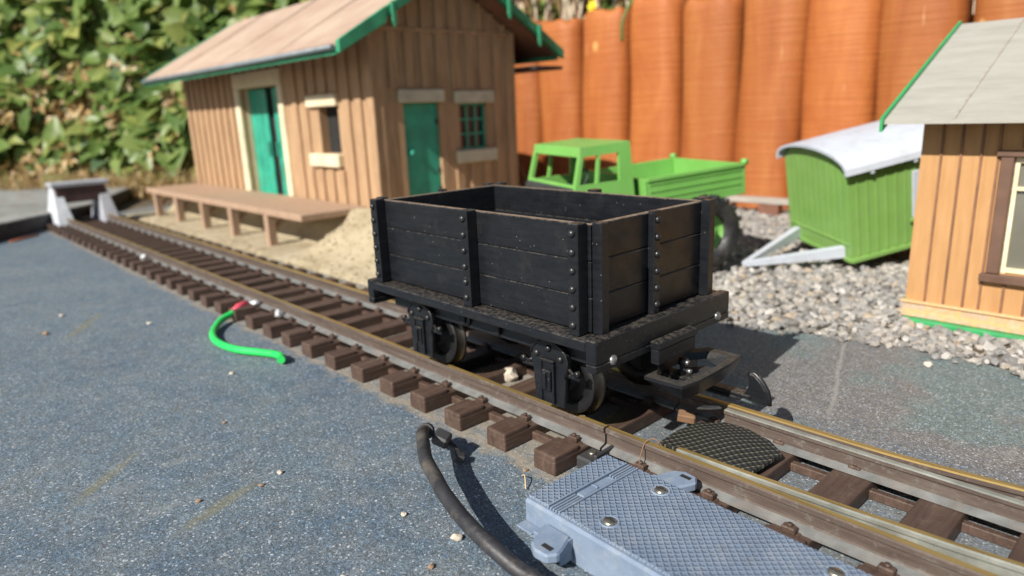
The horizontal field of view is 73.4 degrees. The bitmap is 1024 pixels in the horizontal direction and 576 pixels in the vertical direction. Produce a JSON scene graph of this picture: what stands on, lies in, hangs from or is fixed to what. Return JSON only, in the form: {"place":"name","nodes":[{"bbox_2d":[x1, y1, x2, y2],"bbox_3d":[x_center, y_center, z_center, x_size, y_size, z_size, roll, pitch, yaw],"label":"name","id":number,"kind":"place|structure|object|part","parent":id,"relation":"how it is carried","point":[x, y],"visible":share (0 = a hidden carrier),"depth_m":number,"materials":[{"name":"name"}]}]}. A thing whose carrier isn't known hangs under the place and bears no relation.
{"place":"outdoors","nodes":[
{"label":"outdoors","id":0,"kind":"place"},
{"bbox_2d":[3,195,1019,366],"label":"ground","id":1,"kind":"structure","parent":0,"point":[133,204],"depth_m":4.91,"materials":[{"name":"soil"}]},
{"bbox_2d":[0,186,134,240],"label":"raised board","id":2,"kind":"object","parent":1,"relation":"on","point":[23,212],"visible":0.5,"depth_m":9.92,"materials":[{"name":"fabric"}]},
{"bbox_2d":[0,162,542,199],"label":"dry grass","id":3,"kind":"structure","parent":1,"relation":"on","point":[140,192],"depth_m":12.80,"materials":[{"name":"brown plant"}]},
{"bbox_2d":[126,186,525,285],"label":"mortar ramp","id":4,"kind":"structure","parent":1,"relation":"on","point":[295,238],"depth_m":7.18,"materials":[{"name":"beige sand"}]},
{"bbox_2d":[128,207,375,289],"bbox_3d":[-2.574,-0.685,7.468,1.101,0.446,8.016,-15,19,-41],"label":"sand grit","id":5,"kind":"object","parent":4,"relation":"on","point":[288,262],"visible":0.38,"depth_m":6.55,"materials":[{"name":"beige sand"}]},
{"bbox_2d":[146,183,365,245],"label":"loading platform","id":6,"kind":"structure","parent":4,"relation":"on","point":[269,207],"depth_m":7.94,"materials":[{"name":"brown wood"}]},
{"bbox_2d":[141,0,563,207],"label":"goods shed","id":7,"kind":"structure","parent":4,"relation":"on","point":[359,102],"depth_m":7.45,"materials":[{"name":"beige wood"}]},
{"bbox_2d":[230,67,295,196],"bbox_3d":[-3.055,-1.895,8.637,0.220,1.590,1.390,-15,19,-41],"label":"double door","id":8,"kind":"structure","parent":7,"relation":"in","point":[266,111],"depth_m":8.73,"materials":[{"name":"teal wood"}]},
{"bbox_2d":[305,94,344,167],"bbox_3d":[-1.995,-1.701,7.437,0.180,0.755,0.650,-15,19,-41],"label":"window","id":9,"kind":"structure","parent":7,"relation":"in","point":[316,159],"depth_m":7.43,"materials":[{"name":"beige wood"}]},
{"bbox_2d":[397,89,444,195],"bbox_3d":[-0.921,-1.418,7.147,0.565,1.250,0.120,-15,19,-41],"label":"door","id":10,"kind":"structure","parent":7,"relation":"in","point":[420,119],"depth_m":7.13,"materials":[{"name":"teal paint"}]},
{"bbox_2d":[453,90,497,162],"bbox_3d":[-0.421,-1.774,7.539,0.560,0.755,0.150,-15,19,-41],"label":"window","id":11,"kind":"structure","parent":7,"relation":"in","point":[471,110],"depth_m":7.55,"materials":[{"name":"green wood"}]},
{"bbox_2d":[0,206,1023,575],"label":"track board","id":12,"kind":"object","parent":1,"relation":"on","point":[122,448],"visible":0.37,"depth_m":2.87,"materials":[{"name":"grey fabric"}]},
{"bbox_2d":[9,234,39,241],"bbox_3d":[-6.019,-0.617,8.480,0.044,0.019,0.474,-1,15,3],"label":"edging strip","id":13,"kind":"object","parent":12,"relation":"on","point":[24,238],"visible":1,"depth_m":8.46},
{"bbox_2d":[45,208,679,475],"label":"plain track","id":14,"kind":"structure","parent":12,"relation":"on","point":[330,318],"depth_m":3.89,"materials":[{"name":"gold metal"}]},
{"bbox_2d":[45,178,119,225],"bbox_3d":[-5.951,-1.184,9.470,0.762,0.580,0.758,-15,19,-41],"label":"buffer stop","id":15,"kind":"object","parent":14,"relation":"on","point":[61,194],"visible":0.8,"depth_m":9.31,"materials":[{"name":"white plastic"}]},
{"bbox_2d":[140,254,147,259],"bbox_3d":[-3.526,-0.297,6.572,0.058,0.057,0.069,-5,15,-12],"label":"solder blob","id":16,"kind":"object","parent":14,"relation":"on","point":[143,256],"visible":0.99,"depth_m":6.55,"materials":[{"name":"silver metal"}]},
{"bbox_2d":[209,300,285,363],"bbox_3d":[-1.662,0.268,4.214,0.358,0.108,1.202,-9,16,-25],"label":"green wire","id":17,"kind":"object","parent":14,"relation":"attached to","point":[279,356],"visible":0.98,"depth_m":4.02,"materials":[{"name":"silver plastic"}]},
{"bbox_2d":[275,309,282,316],"bbox_3d":[-1.521,0.164,4.483,0.053,0.059,0.069,-3,15,-4],"label":"solder blob","id":18,"kind":"object","parent":14,"relation":"on","point":[278,312],"visible":1,"depth_m":4.46,"materials":[{"name":"silver metal"}]},
{"bbox_2d":[504,367,517,381],"bbox_3d":[-0.021,0.435,3.429,0.107,0.072,0.070,0,15,7],"label":"stone","id":19,"kind":"object","parent":14,"relation":"on","point":[510,374],"visible":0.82,"depth_m":3.40,"materials":[{"name":"white stone"}]},
{"bbox_2d":[367,182,771,414],"bbox_3d":[0.188,0.023,2.987,0.856,0.813,1.763,-15,19,-41],"label":"open wagon","id":20,"kind":"object","parent":14,"relation":"on","point":[579,293],"visible":1,"depth_m":2.67,"materials":[{"name":"black plastic"}]},
{"bbox_2d":[428,563,434,569],"bbox_3d":[-0.240,0.828,2.044,0.020,0.014,0.023,11,19,41],"label":"stone chip","id":21,"kind":"object","parent":12,"relation":"on","point":[431,566],"visible":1,"depth_m":2.04,"materials":[{"name":"brown stone"}]},
{"bbox_2d":[450,534,461,540],"bbox_3d":[-0.176,0.790,2.177,0.039,0.022,0.030,1,15,11],"label":"stone chip","id":22,"kind":"object","parent":12,"relation":"on","point":[456,537],"visible":1,"depth_m":2.17,"materials":[{"name":"beige stone"}]},
{"bbox_2d":[416,423,544,575],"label":"black cable","id":23,"kind":"object","parent":12,"relation":"on","point":[481,537],"visible":1,"depth_m":2.12,"materials":[{"name":"rubber"}]},
{"bbox_2d":[516,455,871,575],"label":"point motor","id":24,"kind":"object","parent":12,"relation":"on","point":[606,515],"visible":1,"depth_m":1.97,"materials":[{"name":"blue plastic"}]},
{"bbox_2d":[602,394,1023,575],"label":"turnout","id":25,"kind":"object","parent":12,"relation":"on","point":[918,539],"visible":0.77,"depth_m":2.15,"materials":[{"name":"gold metal"}]},
{"bbox_2d":[577,445,613,468],"bbox_3d":[0.329,0.635,2.545,0.124,0.080,0.143,-15,19,-41],"label":"rail clamp","id":26,"kind":"object","parent":25,"relation":"attached to","point":[588,456],"visible":0.46,"depth_m":2.54,"materials":[{"name":"grey metal"}]},
{"bbox_2d":[638,438,661,466],"bbox_3d":[0.488,0.580,2.433,0.108,0.084,0.041,-7,15,-16],"label":"straw","id":27,"kind":"object","parent":25,"relation":"on","point":[644,444],"visible":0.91,"depth_m":2.44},
{"bbox_2d":[677,409,695,423],"bbox_3d":[0.710,0.523,2.791,0.070,0.035,0.044,8,28,17],"label":"wood chip","id":28,"kind":"object","parent":25,"relation":"on","point":[686,416],"visible":0.92,"depth_m":2.77,"materials":[{"name":"brown wood"}]},
{"bbox_2d":[697,405,721,409],"bbox_3d":[0.788,0.478,2.745,0.097,0.009,0.020,0,32,7],"label":"bark flake","id":29,"kind":"object","parent":25,"relation":"on","point":[706,407],"visible":1,"depth_m":2.74,"materials":[{"name":"wood"}]},
{"bbox_2d":[659,422,780,472],"bbox_3d":[0.784,0.568,2.520,0.311,0.031,0.373,-15,19,-41],"label":"ribbed pad","id":30,"kind":"object","parent":25,"relation":"on","point":[743,448],"visible":0.93,"depth_m":2.50,"materials":[{"name":"black rubber"}]},
{"bbox_2d":[924,361,932,366],"bbox_3d":[2.069,0.379,3.411,0.041,0.029,0.054,10,19,39],"label":"stone chip","id":31,"kind":"object","parent":12,"relation":"on","point":[928,364],"visible":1,"depth_m":3.40,"materials":[{"name":"white stone"}]},
{"bbox_2d":[512,0,974,20],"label":"flowering shrub","id":32,"kind":"object","parent":1,"relation":"on","point":[569,12],"visible":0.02,"depth_m":11.50,"materials":[{"name":"green plant"}]},
{"bbox_2d":[514,0,1023,209],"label":"log fence","id":33,"kind":"object","parent":1,"relation":"on","point":[757,84],"visible":0.45,"depth_m":8.49,"materials":[{"name":"orange wood"}]},
{"bbox_2d":[620,0,632,41],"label":"trailing stem","id":34,"kind":"object","parent":33,"relation":"hanging from","point":[622,22],"visible":1,"depth_m":9.19,"materials":[{"name":"green plant"}]},
{"bbox_2d":[879,18,1023,339],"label":"ochre building","id":35,"kind":"structure","parent":1,"relation":"on","point":[960,97],"depth_m":3.82,"materials":[{"name":"wood"}]},
{"bbox_2d":[978,150,1023,286],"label":"window","id":36,"kind":"structure","parent":35,"relation":"in","point":[1006,244],"depth_m":3.68,"materials":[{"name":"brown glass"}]},
{"bbox_2d":[712,207,1023,378],"bbox_3d":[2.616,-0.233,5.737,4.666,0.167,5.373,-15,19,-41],"label":"gravel","id":37,"kind":"structure","parent":0,"point":[934,341],"depth_m":4.54,"materials":[{"name":"grey gravel"}]},
{"bbox_2d":[526,138,748,270],"bbox_3d":[0.822,-0.676,5.497,1.795,1.021,1.151,-8,15,-20],"label":"toy truck","id":38,"kind":"object","parent":37,"relation":"on","point":[673,176],"visible":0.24,"depth_m":5.24,"materials":[{"name":"green plastic"}]},
{"bbox_2d":[723,195,788,216],"bbox_3d":[2.801,-0.975,8.131,0.150,0.215,3.500,-16,20,-42],"label":"edging board","id":39,"kind":"object","parent":37,"relation":"on","point":[770,205],"visible":0.21,"depth_m":7.92,"materials":[{"name":"beige wood"}]},
{"bbox_2d":[742,120,923,266],"bbox_3d":[2.579,-0.672,5.497,1.747,1.045,0.965,-15,21,-5],"label":"caravan trailer","id":40,"kind":"object","parent":37,"relation":"on","point":[852,193],"visible":0.62,"depth_m":5.18,"materials":[{"name":"green plastic"}]},
{"bbox_3d":[3.109,-0.714,5.099,0.330,0.390,0.024,-15,21,-5],"label":"window","id":41,"kind":"part","parent":40,"relation":"part of","materials":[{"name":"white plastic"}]},
{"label":"soil bank","id":42,"kind":"structure","parent":0,"visible":0},
{"bbox_2d":[0,0,612,194],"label":"bramble hedge","id":43,"kind":"object","parent":42,"relation":"on","point":[76,94],"visible":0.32,"depth_m":13.88,"materials":[{"name":"green plant"}]}
]}

